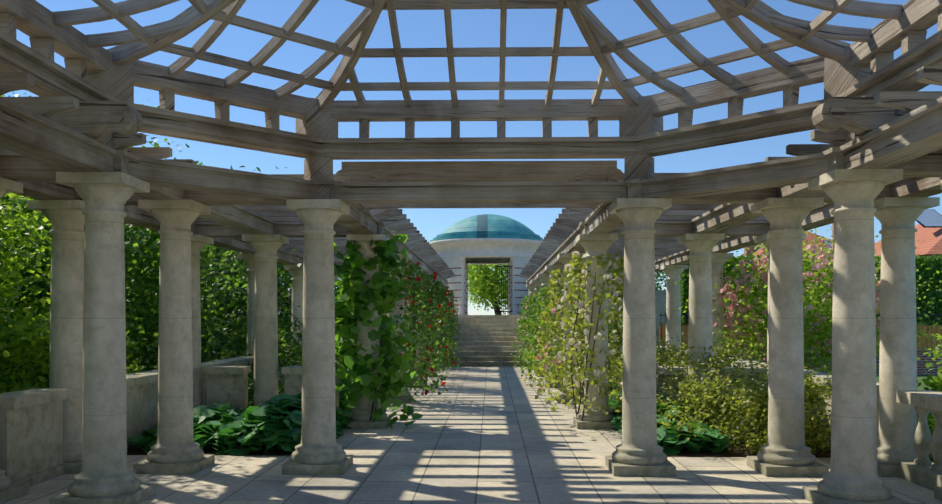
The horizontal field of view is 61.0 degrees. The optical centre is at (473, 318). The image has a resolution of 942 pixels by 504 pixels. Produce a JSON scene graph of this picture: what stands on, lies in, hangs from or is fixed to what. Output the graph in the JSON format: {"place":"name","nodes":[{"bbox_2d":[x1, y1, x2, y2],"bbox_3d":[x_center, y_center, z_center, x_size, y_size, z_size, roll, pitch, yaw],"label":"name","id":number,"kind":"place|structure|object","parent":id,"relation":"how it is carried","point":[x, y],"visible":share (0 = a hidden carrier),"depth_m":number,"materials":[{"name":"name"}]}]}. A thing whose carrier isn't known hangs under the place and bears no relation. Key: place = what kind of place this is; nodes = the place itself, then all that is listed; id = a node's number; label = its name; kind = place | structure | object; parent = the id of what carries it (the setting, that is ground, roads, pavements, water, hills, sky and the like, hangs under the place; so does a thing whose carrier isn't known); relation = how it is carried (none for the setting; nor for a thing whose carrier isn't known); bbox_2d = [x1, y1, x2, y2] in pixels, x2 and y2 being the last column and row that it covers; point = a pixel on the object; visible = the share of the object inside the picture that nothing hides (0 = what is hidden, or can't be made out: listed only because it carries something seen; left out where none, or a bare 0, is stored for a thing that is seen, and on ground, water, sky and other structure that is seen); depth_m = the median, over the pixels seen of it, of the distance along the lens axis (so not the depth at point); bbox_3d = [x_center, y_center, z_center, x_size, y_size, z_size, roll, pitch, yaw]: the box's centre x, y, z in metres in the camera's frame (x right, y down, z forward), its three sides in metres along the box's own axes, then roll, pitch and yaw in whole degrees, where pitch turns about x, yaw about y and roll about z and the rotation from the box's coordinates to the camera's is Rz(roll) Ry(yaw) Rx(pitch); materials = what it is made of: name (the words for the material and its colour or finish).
{"place":"outdoors","nodes":[
{"label":"outdoors","id":0,"kind":"place"},
{"bbox_2d":[1,360,941,458],"bbox_3d":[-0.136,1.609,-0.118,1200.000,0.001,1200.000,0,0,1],"label":"ground","id":1,"kind":"structure","parent":0,"point":[919,379],"depth_m":20.63,"materials":[{"name":"green plant"}]},
{"bbox_2d":[0,95,147,392],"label":"tree","id":2,"kind":"object","parent":1,"relation":"on","point":[11,230],"visible":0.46,"depth_m":9.79,"materials":[{"name":"green plant"}]},
{"bbox_2d":[0,290,158,393],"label":"shrub","id":3,"kind":"object","parent":1,"relation":"on","point":[39,342],"visible":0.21,"depth_m":9.26,"materials":[{"name":"green plant"}]},
{"bbox_2d":[2,135,291,382],"bbox_3d":[-9.636,-1.235,21.527,12.855,7.591,11.242,0,0,1],"label":"tree","id":4,"kind":"object","parent":1,"relation":"on","point":[218,335],"visible":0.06,"depth_m":21.90,"materials":[{"name":"green plant"}]},
{"bbox_2d":[0,89,300,389],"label":"tree","id":5,"kind":"object","parent":1,"relation":"on","point":[142,279],"visible":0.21,"depth_m":14.25,"materials":[{"name":"green plant"}]},
{"bbox_2d":[205,165,291,289],"bbox_3d":[-12.101,-1.924,36.072,13.933,10.137,14.316,0,0,1],"label":"tree","id":6,"kind":"object","parent":1,"relation":"on","point":[278,285],"depth_m":34.31,"materials":[{"name":"green plant"}]},
{"bbox_2d":[201,167,342,360],"bbox_3d":[-7.276,-1.383,28.892,9.043,7.599,9.082,0,0,43],"label":"tree","id":7,"kind":"object","parent":1,"relation":"on","point":[285,319],"visible":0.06,"depth_m":27.57,"materials":[{"name":"green plant"}]},
{"bbox_2d":[130,290,665,359],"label":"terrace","id":8,"kind":"structure","parent":1,"relation":"on","point":[660,306],"depth_m":30.54,"materials":[{"name":"stone"}]},
{"bbox_2d":[429,214,542,314],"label":"rotunda","id":9,"kind":"structure","parent":8,"relation":"on","point":[462,244],"depth_m":32.51,"materials":[{"name":"white stone"}]},
{"bbox_2d":[468,264,507,314],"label":"tree","id":10,"kind":"object","parent":8,"relation":"on","point":[484,283],"visible":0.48,"depth_m":44.22,"materials":[{"name":"green plant"}]},
{"bbox_2d":[655,271,666,289],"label":"tree","id":11,"kind":"object","parent":1,"relation":"on","point":[663,276],"depth_m":64.59,"materials":[{"name":"green plant"}]},
{"bbox_2d":[609,334,831,453],"bbox_3d":[3.451,0.875,12.591,2.851,1.436,8.137,0,0,1],"label":"shrub bed","id":12,"kind":"object","parent":1,"relation":"on","point":[755,411],"visible":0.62,"depth_m":9.75,"materials":[{"name":"green plant"}]},
{"bbox_2d":[656,220,941,374],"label":"flowering shrub","id":13,"kind":"object","parent":1,"relation":"on","point":[816,323],"visible":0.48,"depth_m":14.49,"materials":[{"name":"green plant"}]},
{"bbox_2d":[659,311,941,374],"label":"boundary fence","id":14,"kind":"object","parent":1,"relation":"on","point":[921,362],"visible":0.17,"depth_m":22.89,"materials":[{"name":"wood"},{"name":"brick"}]},
{"bbox_2d":[680,254,941,324],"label":"hedge","id":15,"kind":"object","parent":1,"relation":"on","point":[935,264],"visible":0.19,"depth_m":24.34,"materials":[{"name":"green plant"}]},
{"bbox_2d":[917,318,941,462],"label":"shrub","id":16,"kind":"object","parent":1,"relation":"on","point":[934,384],"visible":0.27,"depth_m":9.31,"materials":[{"name":"green plant"}]},
{"bbox_2d":[4,366,941,503],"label":"paving","id":17,"kind":"structure","parent":0,"point":[486,435],"depth_m":8.34,"materials":[{"name":"stone"}]},
{"bbox_2d":[127,403,245,452],"bbox_3d":[-3.458,1.388,10.505,1.334,0.509,2.310,0,0,1],"label":"plant","id":18,"kind":"object","parent":17,"relation":"on","point":[208,422],"visible":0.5,"depth_m":9.99,"materials":[{"name":"green plant"}]},
{"bbox_2d":[211,393,351,455],"bbox_3d":[-2.413,1.321,10.480,1.394,0.694,2.558,0,0,1],"label":"bergenia","id":19,"kind":"object","parent":17,"relation":"on","point":[274,422],"visible":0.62,"depth_m":9.54,"materials":[{"name":"green plant"}]},
{"bbox_2d":[239,305,385,405],"bbox_3d":[-2.974,0.660,19.160,2.715,1.877,14.058,0,0,1],"label":"shrub bed","id":20,"kind":"object","parent":17,"relation":"on","point":[291,356],"visible":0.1,"depth_m":13.88,"materials":[{"name":"green plant"}]},
{"bbox_2d":[248,359,385,409],"bbox_3d":[-2.780,1.246,19.146,2.015,0.730,13.693,0,0,1],"label":"shrub","id":21,"kind":"object","parent":17,"relation":"on","point":[250,401],"visible":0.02,"depth_m":13.18,"materials":[{"name":"green plant"}]},
{"bbox_2d":[339,379,351,409],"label":"shrub","id":22,"kind":"object","parent":17,"relation":"on","point":[341,396],"visible":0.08,"depth_m":13.08,"materials":[{"name":"green plant"}]},
{"bbox_2d":[334,230,422,427],"bbox_3d":[-1.552,0.137,11.879,1.474,2.919,1.742,0,0,-15],"label":"vine","id":23,"kind":"object","parent":17,"relation":"on","point":[349,309],"visible":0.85,"depth_m":11.59,"materials":[{"name":"green plant"}]},
{"bbox_2d":[348,262,447,395],"bbox_3d":[-1.444,0.260,15.181,2.006,2.657,3.025,0,0,1],"label":"climbing plant","id":24,"kind":"object","parent":17,"relation":"on","point":[413,320],"visible":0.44,"depth_m":15.02,"materials":[{"name":"green plant"}]},
{"bbox_2d":[404,272,454,382],"bbox_3d":[-1.389,0.252,18.689,1.926,2.674,3.004,0,0,1],"label":"climbing plant","id":25,"kind":"object","parent":17,"relation":"on","point":[430,298],"visible":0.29,"depth_m":18.44,"materials":[{"name":"green plant"}]},
{"bbox_2d":[404,280,460,370],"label":"climbing plant","id":26,"kind":"object","parent":17,"relation":"on","point":[444,315],"visible":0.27,"depth_m":21.87,"materials":[{"name":"green plant"}]},
{"bbox_2d":[432,286,466,362],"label":"climbing plant","id":27,"kind":"object","parent":17,"relation":"on","point":[446,294],"visible":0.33,"depth_m":25.27,"materials":[{"name":"green plant"}]},
{"bbox_2d":[0,0,941,503],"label":"pergola","id":28,"kind":"object","parent":17,"relation":"on","point":[72,162],"visible":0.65,"depth_m":8.03,"materials":[{"name":"stone"}]},
{"bbox_2d":[443,290,463,340],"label":"climbing plant","id":29,"kind":"object","parent":28,"relation":"on","point":[455,308],"visible":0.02,"depth_m":28.69,"materials":[{"name":"green plant"}]},
{"bbox_2d":[514,298,529,340],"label":"climbing plant","id":30,"kind":"object","parent":28,"relation":"on","point":[522,314],"visible":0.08,"depth_m":28.60,"materials":[{"name":"green plant"}]},
{"bbox_2d":[0,346,941,490],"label":"parapet walls","id":31,"kind":"structure","parent":17,"relation":"on","point":[31,437],"depth_m":7.96,"materials":[{"name":"stone"}]},
{"bbox_2d":[439,280,532,366],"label":"steps","id":32,"kind":"structure","parent":17,"relation":"on","point":[488,340],"depth_m":28.23,"materials":[{"name":"stone"}]},
{"bbox_2d":[511,295,537,363],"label":"climbing plant","id":33,"kind":"object","parent":17,"relation":"on","point":[526,301],"visible":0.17,"depth_m":25.26,"materials":[{"name":"green plant"}]},
{"bbox_2d":[513,291,549,371],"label":"climbing plant","id":34,"kind":"object","parent":17,"relation":"on","point":[534,296],"visible":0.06,"depth_m":21.80,"materials":[{"name":"green plant"}]},
{"bbox_2d":[520,287,584,381],"bbox_3d":[1.947,0.423,18.529,1.860,2.331,3.091,0,0,1],"label":"climbing plant","id":35,"kind":"object","parent":17,"relation":"on","point":[542,292],"visible":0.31,"depth_m":18.34,"materials":[{"name":"green plant"}]},
{"bbox_2d":[521,269,620,393],"bbox_3d":[1.900,0.322,15.170,2.015,2.534,2.843,0,0,1],"label":"climbing plant","id":36,"kind":"object","parent":17,"relation":"on","point":[545,315],"visible":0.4,"depth_m":14.93,"materials":[{"name":"green plant"}]},
{"bbox_2d":[535,251,660,420],"bbox_3d":[1.777,0.305,11.727,1.777,2.568,2.807,0,0,1],"label":"climbing plant","id":37,"kind":"object","parent":17,"relation":"on","point":[579,379],"visible":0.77,"depth_m":11.55,"materials":[{"name":"green plant"}]},
{"bbox_2d":[608,378,620,396],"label":"shrub","id":38,"kind":"object","parent":17,"relation":"on","point":[612,387],"visible":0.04,"depth_m":14.64,"materials":[{"name":"green plant"}]},
{"bbox_2d":[582,308,678,376],"bbox_3d":[3.460,0.652,20.902,2.776,1.892,9.850,0,0,1],"label":"shrub bed","id":39,"kind":"object","parent":17,"relation":"on","point":[618,334],"visible":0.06,"depth_m":18.17,"materials":[{"name":"green plant"}]},
{"bbox_2d":[609,391,729,454],"bbox_3d":[2.502,1.331,11.435,1.166,0.672,4.280,0,0,1],"label":"bergenia","id":40,"kind":"object","parent":17,"relation":"on","point":[669,442],"visible":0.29,"depth_m":9.52,"materials":[{"name":"green plant"}]},
{"bbox_2d":[4,0,941,314],"label":"sky","id":41,"kind":"structure","parent":0,"point":[328,20],"materials":[{"name":"blue"}]},
{"bbox_2d":[743,209,941,257],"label":"houses","id":42,"kind":"structure","parent":0,"point":[928,233],"depth_m":38.84,"materials":[{"name":"brick"}]}
]}

